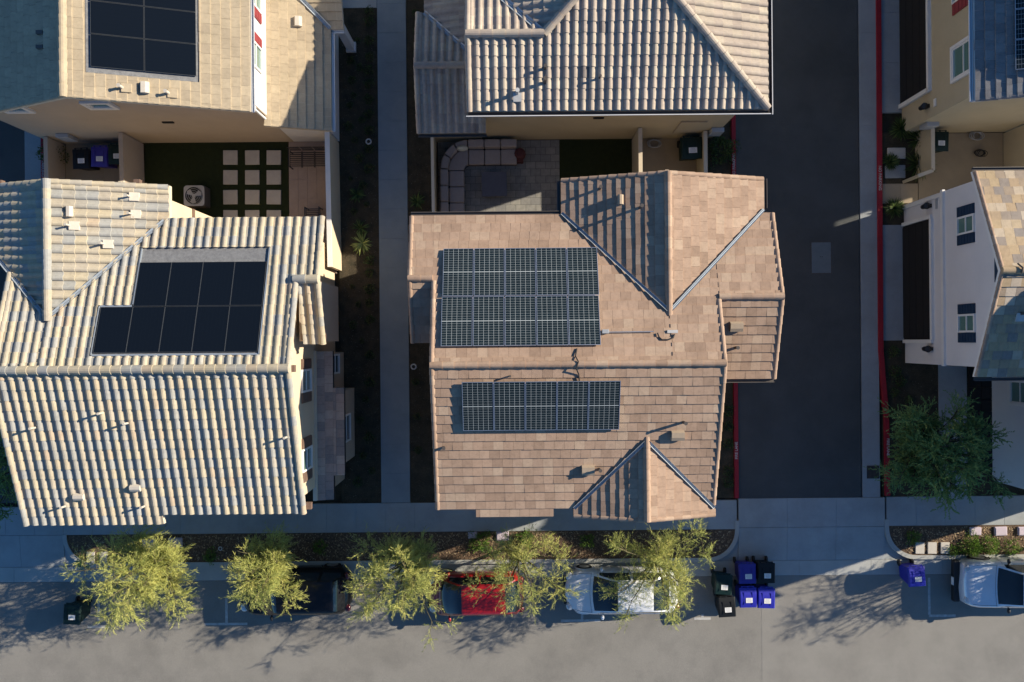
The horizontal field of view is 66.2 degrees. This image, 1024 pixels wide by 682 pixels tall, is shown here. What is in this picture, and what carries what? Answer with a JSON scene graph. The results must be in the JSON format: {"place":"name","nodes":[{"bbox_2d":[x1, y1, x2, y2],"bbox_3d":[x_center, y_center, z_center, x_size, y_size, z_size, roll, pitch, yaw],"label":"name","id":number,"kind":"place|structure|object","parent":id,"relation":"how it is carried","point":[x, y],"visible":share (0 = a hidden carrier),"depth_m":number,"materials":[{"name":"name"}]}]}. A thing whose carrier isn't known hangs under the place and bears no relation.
{"place":"outdoors","nodes":[
{"label":"outdoors","id":0,"kind":"place"},
{"bbox_2d":[0,120,24,502],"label":"alley road","id":1,"kind":"structure","parent":0,"point":[12,155],"depth_m":32.87,"materials":[{"name":"asphalt"}]},
{"bbox_2d":[0,507,62,535],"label":"pavement","id":2,"kind":"structure","parent":0,"point":[9,527],"depth_m":32.86,"materials":[{"name":"concrete"}]},
{"bbox_2d":[0,535,64,566],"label":"driveway apron","id":3,"kind":"object","parent":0,"point":[32,551],"visible":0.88,"depth_m":32.92,"materials":[{"name":"concrete"}]},
{"bbox_2d":[377,0,410,502],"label":"walkway","id":4,"kind":"structure","parent":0,"point":[393,243],"depth_m":32.86,"materials":[{"name":"concrete"}]},
{"bbox_2d":[63,499,736,534],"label":"pavement","id":5,"kind":"structure","parent":0,"point":[350,517],"depth_m":32.86,"materials":[{"name":"concrete"}]},
{"bbox_2d":[0,575,809,681],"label":"street","id":6,"kind":"structure","parent":0,"point":[40,641],"depth_m":32.98,"materials":[{"name":"asphalt"}]},
{"bbox_2d":[63,596,92,624],"bbox_3d":[-17.924,11.112,32.442,0.710,1.070,0.870,2,90,0],"label":"wheelie bin","id":7,"kind":"object","parent":6,"relation":"on","point":[77,611],"visible":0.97,"depth_m":31.97,"materials":[{"name":"green plastic"}]},
{"bbox_2d":[240,563,351,620],"bbox_3d":[-8.885,10.255,32.130,4.640,1.701,2.179,-1,90,0],"label":"black suv","id":8,"kind":"object","parent":6,"relation":"on","point":[323,586],"visible":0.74,"depth_m":31.47,"materials":[{"name":"paint"}]},
{"bbox_2d":[428,568,523,621],"bbox_3d":[-1.498,10.399,32.219,3.990,1.521,2.039,-1,90,0],"label":"red hatchback","id":9,"kind":"object","parent":6,"relation":"on","point":[453,601],"visible":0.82,"depth_m":31.69,"materials":[{"name":"paint"}]},
{"bbox_2d":[563,564,678,619],"bbox_3d":[4.496,10.274,32.239,4.720,1.481,2.159,-1,90,0],"label":"white sedan","id":10,"kind":"object","parent":6,"relation":"on","point":[587,577],"visible":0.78,"depth_m":31.94,"materials":[{"name":"paint"}]},
{"bbox_2d":[713,589,735,616],"bbox_3d":[8.753,10.807,32.438,0.710,1.070,0.870,-4,90,0],"label":"wheelie bin","id":11,"kind":"object","parent":6,"relation":"on","point":[725,606],"visible":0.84,"depth_m":31.95,"materials":[{"name":"black plastic"}]},
{"bbox_2d":[734,580,756,607],"bbox_3d":[9.613,10.420,32.438,0.710,1.070,0.870,-2,90,0],"label":"wheelie bin","id":12,"kind":"object","parent":6,"relation":"on","point":[746,595],"visible":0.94,"depth_m":31.95,"materials":[{"name":"blue plastic"}]},
{"bbox_2d":[752,583,774,607],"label":"wheelie bin","id":13,"kind":"object","parent":6,"relation":"on","point":[765,595],"visible":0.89,"depth_m":31.95,"materials":[{"name":"blue plastic"}]},
{"bbox_2d":[0,114,1023,566],"bbox_3d":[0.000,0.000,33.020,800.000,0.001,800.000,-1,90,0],"label":"ground","id":14,"kind":"structure","parent":0,"point":[888,122],"depth_m":33.02,"materials":[{"name":"soil"}]},
{"bbox_2d":[0,433,16,526],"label":"shade tree","id":15,"kind":"object","parent":14,"relation":"on","point":[6,478],"visible":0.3,"depth_m":30.12,"materials":[{"name":"green plant"}]},
{"bbox_2d":[24,131,40,179],"bbox_3d":[-20.125,-16.525,32.942,0.716,0.156,46.596,-1,90,0],"label":"alley gutter","id":16,"kind":"object","parent":14,"relation":"on","point":[32,162],"visible":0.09,"depth_m":32.86,"materials":[{"name":"concrete"}]},
{"bbox_2d":[66,143,119,181],"bbox_3d":[-17.098,-6.561,32.938,3.156,0.164,3.416,-1,90,0],"label":"bin pad","id":17,"kind":"object","parent":14,"relation":"on","point":[106,174],"visible":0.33,"depth_m":32.86,"materials":[{"name":"beige concrete"}]},
{"bbox_2d":[72,147,99,170],"bbox_3d":[-17.483,-7.422,32.317,0.710,1.070,0.870,-3,90,0],"label":"wheelie bin","id":18,"kind":"object","parent":17,"relation":"on","point":[81,159],"visible":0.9,"depth_m":31.82,"materials":[{"name":"black plastic"}]},
{"bbox_2d":[118,133,144,182],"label":"garden wall","id":19,"kind":"structure","parent":17,"relation":"on","point":[131,159],"depth_m":31.68,"materials":[{"name":"beige paint"}]},
{"bbox_2d":[145,142,288,216],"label":"yard turf","id":20,"kind":"structure","parent":14,"relation":"on","point":[177,167],"depth_m":32.86,"materials":[{"name":"plant"}]},
{"bbox_2d":[184,185,209,208],"bbox_3d":[-13.011,-5.947,32.438,0.840,0.765,0.840,-1,90,0],"label":"air conditioner","id":21,"kind":"object","parent":20,"relation":"on","point":[196,196],"visible":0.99,"depth_m":32.12,"materials":[{"name":"metal"}]},
{"bbox_2d":[289,142,336,273],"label":"patio","id":22,"kind":"structure","parent":14,"relation":"on","point":[307,186],"depth_m":32.85,"materials":[{"name":"wood"}]},
{"bbox_2d":[338,8,380,502],"bbox_3d":[-6.401,-3.574,32.975,1.660,0.170,20.740,-1,90,0],"label":"planting bed","id":23,"kind":"object","parent":14,"relation":"on","point":[354,22],"visible":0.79,"depth_m":32.89,"materials":[{"name":"soil"}]},
{"bbox_2d":[325,132,341,270],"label":"garden wall","id":24,"kind":"structure","parent":23,"relation":"on","point":[333,213],"depth_m":31.52,"materials":[{"name":"beige paint"}]},
{"bbox_2d":[340,33,937,500],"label":"gravel","id":25,"kind":"structure","parent":23,"relation":"on","point":[372,263],"depth_m":32.88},
{"bbox_2d":[62,520,738,566],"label":"street kerb","id":26,"kind":"structure","parent":14,"relation":"on","point":[72,555],"depth_m":32.84,"materials":[{"name":"concrete"}]},
{"bbox_2d":[67,529,734,562],"bbox_3d":[-4.655,8.616,32.968,28.060,0.185,1.210,-1,90,0],"label":"planting bed","id":27,"kind":"object","parent":14,"relation":"on","point":[343,556],"visible":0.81,"depth_m":32.88,"materials":[{"name":"brown soil"}]},
{"bbox_2d":[59,524,201,637],"bbox_3d":[-14.626,8.984,30.679,5.047,4.602,4.826,-10,90,0],"label":"palo verde tree","id":28,"kind":"object","parent":27,"relation":"on","point":[166,557],"visible":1,"depth_m":30.08,"materials":[{"name":"green plant"}]},
{"bbox_2d":[221,520,309,618],"bbox_3d":[-9.480,8.790,30.749,3.623,4.463,3.909,-1,90,0],"label":"palo verde tree","id":29,"kind":"object","parent":27,"relation":"on","point":[275,563],"visible":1,"depth_m":30.17,"materials":[{"name":"green plant"}]},
{"bbox_2d":[343,524,463,651],"bbox_3d":[-4.146,9.323,30.669,4.703,4.622,5.096,-1,90,0],"label":"palo verde tree","id":30,"kind":"object","parent":27,"relation":"on","point":[410,560],"visible":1,"depth_m":30.10,"materials":[{"name":"green plant"}]},
{"bbox_2d":[460,523,587,623],"bbox_3d":[0.458,8.799,30.748,5.030,4.464,3.612,-1,90,0],"label":"palo verde tree","id":31,"kind":"object","parent":27,"relation":"on","point":[518,555],"visible":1,"depth_m":30.21,"materials":[{"name":"green plant"}]},
{"bbox_2d":[71,526,1023,561],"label":"planting strip","id":32,"kind":"object","parent":27,"relation":"on","point":[576,537],"visible":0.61,"depth_m":32.86,"materials":[{"name":"brown plant"}]},
{"bbox_2d":[593,518,715,633],"bbox_3d":[5.499,8.770,30.671,4.937,4.619,4.906,-1,90,0],"label":"palo verde tree","id":33,"kind":"object","parent":27,"relation":"on","point":[657,558],"visible":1,"depth_m":30.13,"materials":[{"name":"green plant"}]},
{"bbox_2d":[406,0,437,502],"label":"planting bed","id":34,"kind":"object","parent":14,"relation":"on","point":[423,483],"visible":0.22,"depth_m":32.89,"materials":[{"name":"soil"}]},
{"bbox_2d":[431,137,437,211],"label":"garden wall","id":35,"kind":"structure","parent":34,"relation":"on","point":[434,183],"depth_m":31.40,"materials":[{"name":"beige paint"}]},
{"bbox_2d":[0,559,959,581],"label":"street gutter","id":36,"kind":"object","parent":14,"relation":"on","point":[782,568],"visible":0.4,"depth_m":32.98,"materials":[{"name":"concrete"}]},
{"bbox_2d":[710,567,732,594],"bbox_3d":[8.618,9.893,32.438,0.710,1.070,0.870,3,90,0],"label":"wheelie bin","id":37,"kind":"object","parent":36,"relation":"on","point":[721,582],"visible":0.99,"depth_m":31.95,"materials":[{"name":"green plastic"}]},
{"bbox_2d":[897,559,925,586],"bbox_3d":[16.482,9.561,32.438,0.710,1.070,0.870,-5,90,0],"label":"wheelie bin","id":38,"kind":"object","parent":36,"relation":"on","point":[911,574],"visible":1,"depth_m":31.97,"materials":[{"name":"blue plastic"}]},
{"bbox_2d":[438,140,559,211],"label":"paver patio","id":39,"kind":"structure","parent":14,"relation":"on","point":[533,178],"depth_m":32.86,"materials":[{"name":"stone"}]},
{"bbox_2d":[440,139,516,211],"bbox_3d":[-1.365,-6.317,32.460,3.139,0.800,3.870,-1,90,0],"label":"sectional sofa","id":40,"kind":"object","parent":39,"relation":"on","point":[455,163],"visible":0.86,"depth_m":32.40,"materials":[{"name":"grey fabric"}]},
{"bbox_2d":[481,171,506,196],"bbox_3d":[-0.734,-6.492,32.655,1.040,0.400,1.020,-1,90,0],"label":"patio table","id":41,"kind":"object","parent":39,"relation":"on","point":[494,184],"visible":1,"depth_m":32.45,"materials":[{"name":"stone"}]},
{"bbox_2d":[413,0,772,141],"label":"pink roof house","id":42,"kind":"structure","parent":14,"relation":"on","point":[557,69],"depth_m":26.45,"materials":[{"name":"tile"}]},
{"bbox_2d":[559,139,631,210],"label":"yard turf","id":43,"kind":"structure","parent":14,"relation":"on","point":[586,157],"depth_m":32.86,"materials":[{"name":"plant"}]},
{"bbox_2d":[632,128,642,172],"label":"garden wall","id":44,"kind":"structure","parent":43,"relation":"on","point":[637,161],"depth_m":31.39,"materials":[{"name":"beige paint"}]},
{"bbox_2d":[642,138,695,171],"bbox_3d":[6.441,-6.766,32.938,2.556,0.164,3.416,-1,90,0],"label":"bin pad","id":45,"kind":"object","parent":14,"relation":"on","point":[664,155],"visible":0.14,"depth_m":32.86,"materials":[{"name":"beige concrete"}]},
{"bbox_2d":[677,135,701,160],"bbox_3d":[7.285,-7.868,32.317,0.888,1.070,0.974,-3,90,0],"label":"wheelie bin","id":46,"kind":"object","parent":45,"relation":"on","point":[690,147],"visible":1,"depth_m":31.82,"materials":[{"name":"green plastic"}]},
{"bbox_2d":[664,119,733,497],"bbox_3d":[7.738,-3.738,32.976,2.940,0.168,20.660,-1,90,0],"label":"planting bed","id":47,"kind":"object","parent":14,"relation":"on","point":[726,457],"visible":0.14,"depth_m":32.89,"materials":[{"name":"soil"}]},
{"bbox_2d":[407,169,784,522],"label":"brown roof house","id":48,"kind":"structure","parent":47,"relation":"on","point":[691,296],"depth_m":25.87,"materials":[{"name":"tile"}]},
{"bbox_2d":[441,296,472,345],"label":"solar panel","id":49,"kind":"object","parent":48,"relation":"attached to","point":[456,321],"visible":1,"depth_m":25.30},
{"bbox_2d":[442,248,473,295],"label":"solar panel","id":50,"kind":"object","parent":48,"relation":"attached to","point":[457,272],"visible":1,"depth_m":25.85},
{"bbox_2d":[462,382,493,430],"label":"solar panel","id":51,"kind":"object","parent":48,"relation":"attached to","point":[478,406],"visible":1,"depth_m":25.25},
{"bbox_2d":[473,296,503,345],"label":"solar panel","id":52,"kind":"object","parent":48,"relation":"attached to","point":[488,320],"visible":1,"depth_m":25.30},
{"bbox_2d":[474,248,504,295],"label":"solar panel","id":53,"kind":"object","parent":48,"relation":"attached to","point":[489,272],"visible":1,"depth_m":25.84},
{"bbox_2d":[494,381,524,430],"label":"solar panel","id":54,"kind":"object","parent":48,"relation":"attached to","point":[509,405],"visible":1,"depth_m":25.25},
{"bbox_2d":[505,296,535,345],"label":"solar panel","id":55,"kind":"object","parent":48,"relation":"attached to","point":[520,320],"visible":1,"depth_m":25.30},
{"bbox_2d":[505,248,535,295],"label":"solar panel","id":56,"kind":"object","parent":48,"relation":"attached to","point":[520,271],"visible":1,"depth_m":25.84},
{"bbox_2d":[526,381,556,429],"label":"solar panel","id":57,"kind":"object","parent":48,"relation":"attached to","point":[541,405],"visible":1,"depth_m":25.25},
{"bbox_2d":[536,248,567,295],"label":"solar panel","id":58,"kind":"object","parent":48,"relation":"attached to","point":[551,268],"visible":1,"depth_m":25.85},
{"bbox_2d":[536,296,568,345],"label":"solar panel","id":59,"kind":"object","parent":48,"relation":"attached to","point":[552,320],"visible":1,"depth_m":25.30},
{"bbox_2d":[557,381,588,429],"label":"solar panel","id":60,"kind":"object","parent":48,"relation":"attached to","point":[572,404],"visible":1,"depth_m":25.25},
{"bbox_2d":[567,247,598,294],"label":"solar panel","id":61,"kind":"object","parent":48,"relation":"attached to","point":[582,265],"visible":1,"depth_m":25.84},
{"bbox_2d":[568,295,600,344],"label":"solar panel","id":62,"kind":"object","parent":48,"relation":"attached to","point":[584,319],"visible":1,"depth_m":25.30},
{"bbox_2d":[588,381,620,429],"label":"solar panel","id":63,"kind":"object","parent":48,"relation":"attached to","point":[604,406],"visible":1,"depth_m":25.25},
{"bbox_2d":[707,135,741,168],"bbox_3d":[8.798,-7.915,32.404,1.517,1.041,1.529,-1,90,0],"label":"flowering bush","id":64,"kind":"object","parent":47,"relation":"on","point":[723,142],"visible":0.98,"depth_m":32.48,"materials":[{"name":"green plant"}]},
{"bbox_2d":[731,115,738,497],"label":"alley kerb","id":65,"kind":"structure","parent":14,"relation":"on","point":[735,385],"depth_m":32.77,"materials":[{"name":"red paint"}]},
{"bbox_2d":[857,0,879,496],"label":"alley gutter","id":66,"kind":"object","parent":14,"relation":"on","point":[869,357],"visible":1,"depth_m":32.86,"materials":[{"name":"concrete"}]},
{"bbox_2d":[876,0,889,495],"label":"alley kerb","id":67,"kind":"structure","parent":14,"relation":"on","point":[883,388],"depth_m":32.77,"materials":[{"name":"red paint"}]},
{"bbox_2d":[881,132,990,495],"bbox_3d":[17.741,-1.130,32.977,4.500,0.166,15.250,-1,90,0],"label":"planting bed","id":68,"kind":"object","parent":14,"relation":"on","point":[925,374],"visible":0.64,"depth_m":32.89,"materials":[{"name":"soil"}]},
{"bbox_2d":[902,128,934,182],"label":"garden wall","id":69,"kind":"structure","parent":68,"relation":"on","point":[926,152],"depth_m":31.95,"materials":[{"name":"beige paint"}]},
{"bbox_2d":[863,388,1016,519],"bbox_3d":[16.263,4.216,30.280,5.511,5.400,4.909,-1,90,0],"label":"shade tree","id":70,"kind":"object","parent":68,"relation":"on","point":[923,442],"visible":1,"depth_m":29.63,"materials":[{"name":"green plant"}]},
{"bbox_2d":[901,167,1023,488],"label":"white house","id":71,"kind":"structure","parent":68,"relation":"on","point":[963,274],"depth_m":28.64,"materials":[{"name":"paint"}]},
{"bbox_2d":[902,221,929,337],"bbox_3d":[16.379,-2.423,31.788,0.050,2.120,4.580,-1,90,0],"label":"garage door","id":72,"kind":"structure","parent":71,"relation":"in","point":[916,301],"depth_m":31.75,"materials":[{"name":"brown paint"}]},
{"bbox_2d":[1007,381,1023,406],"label":"window","id":73,"kind":"structure","parent":71,"relation":"in","point":[1015,389],"depth_m":31.22,"materials":[{"name":"white glass"}]},
{"bbox_2d":[968,366,992,470],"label":"porch paving","id":74,"kind":"structure","parent":68,"relation":"on","point":[983,394],"depth_m":32.83,"materials":[{"name":"grey concrete"}]},
{"bbox_2d":[884,519,1023,558],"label":"street kerb","id":75,"kind":"structure","parent":14,"relation":"on","point":[894,547],"depth_m":32.84,"materials":[{"name":"concrete"}]},
{"bbox_2d":[889,525,1023,554],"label":"planting bed","id":76,"kind":"object","parent":14,"relation":"on","point":[941,527],"visible":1,"depth_m":32.88,"materials":[{"name":"brown soil"}]},
{"bbox_2d":[918,133,1002,199],"bbox_3d":[18.783,-7.234,32.938,3.546,0.164,2.936,-1,90,0],"label":"bin pad","id":77,"kind":"object","parent":14,"relation":"on","point":[957,161],"visible":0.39,"depth_m":32.86,"materials":[{"name":"beige concrete"}]},
{"bbox_2d":[898,0,1023,132],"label":"beige house","id":78,"kind":"structure","parent":14,"relation":"on","point":[959,73],"depth_m":29.45,"materials":[{"name":"paint"}]},
{"bbox_2d":[899,0,925,103],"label":"garage door","id":79,"kind":"structure","parent":78,"relation":"in","point":[912,13],"depth_m":31.81,"materials":[{"name":"brown paint"}]},
{"bbox_2d":[950,36,968,83],"bbox_3d":[16.267,-10.192,28.310,0.090,1.550,1.350,-1,90,0],"label":"window","id":80,"kind":"structure","parent":78,"relation":"in","point":[959,52],"depth_m":28.57,"materials":[{"name":"white glass"}]},
{"bbox_2d":[1003,125,1023,166],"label":"garden wall","id":81,"kind":"structure","parent":14,"relation":"on","point":[1013,147],"depth_m":32.13,"materials":[{"name":"beige paint"}]},
{"bbox_2d":[736,0,860,497],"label":"alley road","id":82,"kind":"structure","parent":0,"point":[799,426],"depth_m":32.87,"materials":[{"name":"asphalt"}]},
{"bbox_2d":[811,242,831,273],"bbox_3d":[12.944,-3.486,32.864,0.860,0.020,1.340,-1,90,0],"label":"utility cover","id":83,"kind":"object","parent":82,"relation":"on","point":[821,260],"visible":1,"depth_m":32.86,"materials":[{"name":"grey plastic"}]},
{"bbox_2d":[737,497,884,527],"bbox_3d":[12.548,7.181,32.940,6.126,0.160,1.216,-1,90,0],"label":"driveway apron","id":84,"kind":"object","parent":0,"point":[817,512],"visible":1,"depth_m":32.86,"materials":[{"name":"concrete"}]},
{"bbox_2d":[738,526,884,560],"bbox_3d":[12.560,8.503,32.941,6.126,0.159,1.411,-1,90,0],"label":"driveway apron","id":85,"kind":"object","parent":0,"point":[817,543],"visible":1,"depth_m":32.92,"materials":[{"name":"concrete"}]},
{"bbox_2d":[733,556,755,583],"bbox_3d":[9.585,9.450,32.438,0.710,1.070,0.870,-2,90,0],"label":"wheelie bin","id":86,"kind":"object","parent":85,"relation":"on","point":[745,571],"visible":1,"depth_m":31.95,"materials":[{"name":"blue plastic"}]},
{"bbox_2d":[752,556,774,582],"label":"wheelie bin","id":87,"kind":"object","parent":85,"relation":"on","point":[765,570],"visible":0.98,"depth_m":31.95,"materials":[{"name":"black plastic"}]},
{"bbox_2d":[881,0,901,113],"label":"garage driveway","id":88,"kind":"structure","parent":0,"point":[890,56],"depth_m":32.86,"materials":[{"name":"concrete"}]},
{"bbox_2d":[761,574,1023,681],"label":"street","id":89,"kind":"structure","parent":0,"point":[851,628],"depth_m":32.98,"materials":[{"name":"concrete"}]},
{"bbox_2d":[951,555,1023,613],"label":"silver pickup","id":90,"kind":"object","parent":89,"relation":"on","point":[981,581],"visible":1,"depth_m":31.86,"materials":[{"name":"paint"}]},
{"bbox_2d":[883,225,904,340],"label":"garage driveway","id":91,"kind":"structure","parent":0,"point":[892,283],"depth_m":32.86,"materials":[{"name":"concrete"}]},
{"bbox_2d":[882,183,917,203],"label":"yard path","id":92,"kind":"structure","parent":0,"point":[906,193],"depth_m":32.86,"materials":[{"name":"beige concrete"}]},
{"bbox_2d":[938,365,967,495],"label":"entry path","id":93,"kind":"structure","parent":0,"point":[951,378],"depth_m":32.86,"materials":[{"name":"concrete"}]},
{"bbox_2d":[885,495,1023,525],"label":"pavement","id":94,"kind":"structure","parent":0,"point":[912,511],"depth_m":32.86,"materials":[{"name":"concrete"}]},
{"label":"planting bed","id":95,"kind":"structure","parent":0,"visible":0},
{"bbox_2d":[43,137,65,178],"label":"garden wall","id":96,"kind":"structure","parent":95,"relation":"on","point":[54,166],"depth_m":32.04,"materials":[{"name":"beige paint"}]},
{"bbox_2d":[0,178,354,526],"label":"cream roof house","id":97,"kind":"structure","parent":95,"relation":"on","point":[89,436],"depth_m":25.78,"materials":[{"name":"tile"}]},
{"bbox_2d":[93,307,132,352],"bbox_3d":[-12.830,-0.360,25.258,1.042,0.040,1.556,-1,71,0],"label":"solar panel","id":98,"kind":"object","parent":97,"relation":"attached to","point":[112,331],"visible":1,"depth_m":25.24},
{"bbox_2d":[126,307,164,352],"bbox_3d":[-11.782,-0.369,25.258,1.042,0.040,1.556,-1,71,0],"label":"solar panel","id":99,"kind":"object","parent":97,"relation":"attached to","point":[145,329],"visible":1,"depth_m":25.24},
{"bbox_2d":[133,262,171,306],"bbox_3d":[-11.793,-1.864,25.773,1.042,0.040,1.556,-1,71,0],"label":"solar panel","id":100,"kind":"object","parent":97,"relation":"attached to","point":[152,284],"visible":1,"depth_m":25.76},
{"bbox_2d":[159,306,196,352],"bbox_3d":[-10.734,-0.378,25.258,1.042,0.040,1.556,-1,71,0],"label":"solar panel","id":101,"kind":"object","parent":97,"relation":"attached to","point":[178,328],"visible":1,"depth_m":25.24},
{"bbox_2d":[165,262,202,305],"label":"solar panel","id":102,"kind":"object","parent":97,"relation":"attached to","point":[184,284],"visible":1,"depth_m":25.76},
{"bbox_2d":[192,306,229,351],"bbox_3d":[-9.686,-0.388,25.258,1.042,0.040,1.556,-1,71,0],"label":"solar panel","id":103,"kind":"object","parent":97,"relation":"attached to","point":[210,329],"visible":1,"depth_m":25.24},
{"bbox_2d":[198,262,234,305],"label":"solar panel","id":104,"kind":"object","parent":97,"relation":"attached to","point":[216,284],"visible":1,"depth_m":25.75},
{"bbox_2d":[224,306,261,351],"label":"solar panel","id":105,"kind":"object","parent":97,"relation":"attached to","point":[243,329],"visible":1,"depth_m":25.24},
{"bbox_2d":[230,261,266,305],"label":"solar panel","id":106,"kind":"object","parent":97,"relation":"attached to","point":[248,283],"visible":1,"depth_m":25.76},
{"bbox_2d":[0,0,355,143],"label":"tan roof house","id":107,"kind":"structure","parent":95,"relation":"on","point":[267,70],"depth_m":27.80,"materials":[{"name":"tile"}]},
{"bbox_2d":[90,0,143,38],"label":"solar panel","id":108,"kind":"object","parent":107,"relation":"attached to","point":[116,19],"visible":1,"depth_m":25.31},
{"bbox_2d":[90,34,143,70],"bbox_3d":[-12.727,-9.300,25.330,1.556,0.041,1.042,0,90,-18],"label":"solar panel","id":109,"kind":"object","parent":107,"relation":"attached to","point":[117,52],"visible":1,"depth_m":25.31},
{"bbox_2d":[144,7,195,43],"bbox_3d":[-11.240,-10.375,25.828,1.556,0.041,1.042,0,90,-18],"label":"solar panel","id":110,"kind":"object","parent":107,"relation":"attached to","point":[160,24],"visible":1,"depth_m":25.81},
{"bbox_2d":[144,39,195,75],"bbox_3d":[-11.231,-9.313,25.828,1.556,0.041,1.042,0,90,-18],"label":"solar panel","id":111,"kind":"object","parent":107,"relation":"attached to","point":[166,57],"visible":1,"depth_m":25.82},
{"bbox_2d":[144,0,195,11],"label":"solar panel","id":112,"kind":"object","parent":107,"relation":"attached to","point":[185,5],"visible":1,"depth_m":25.86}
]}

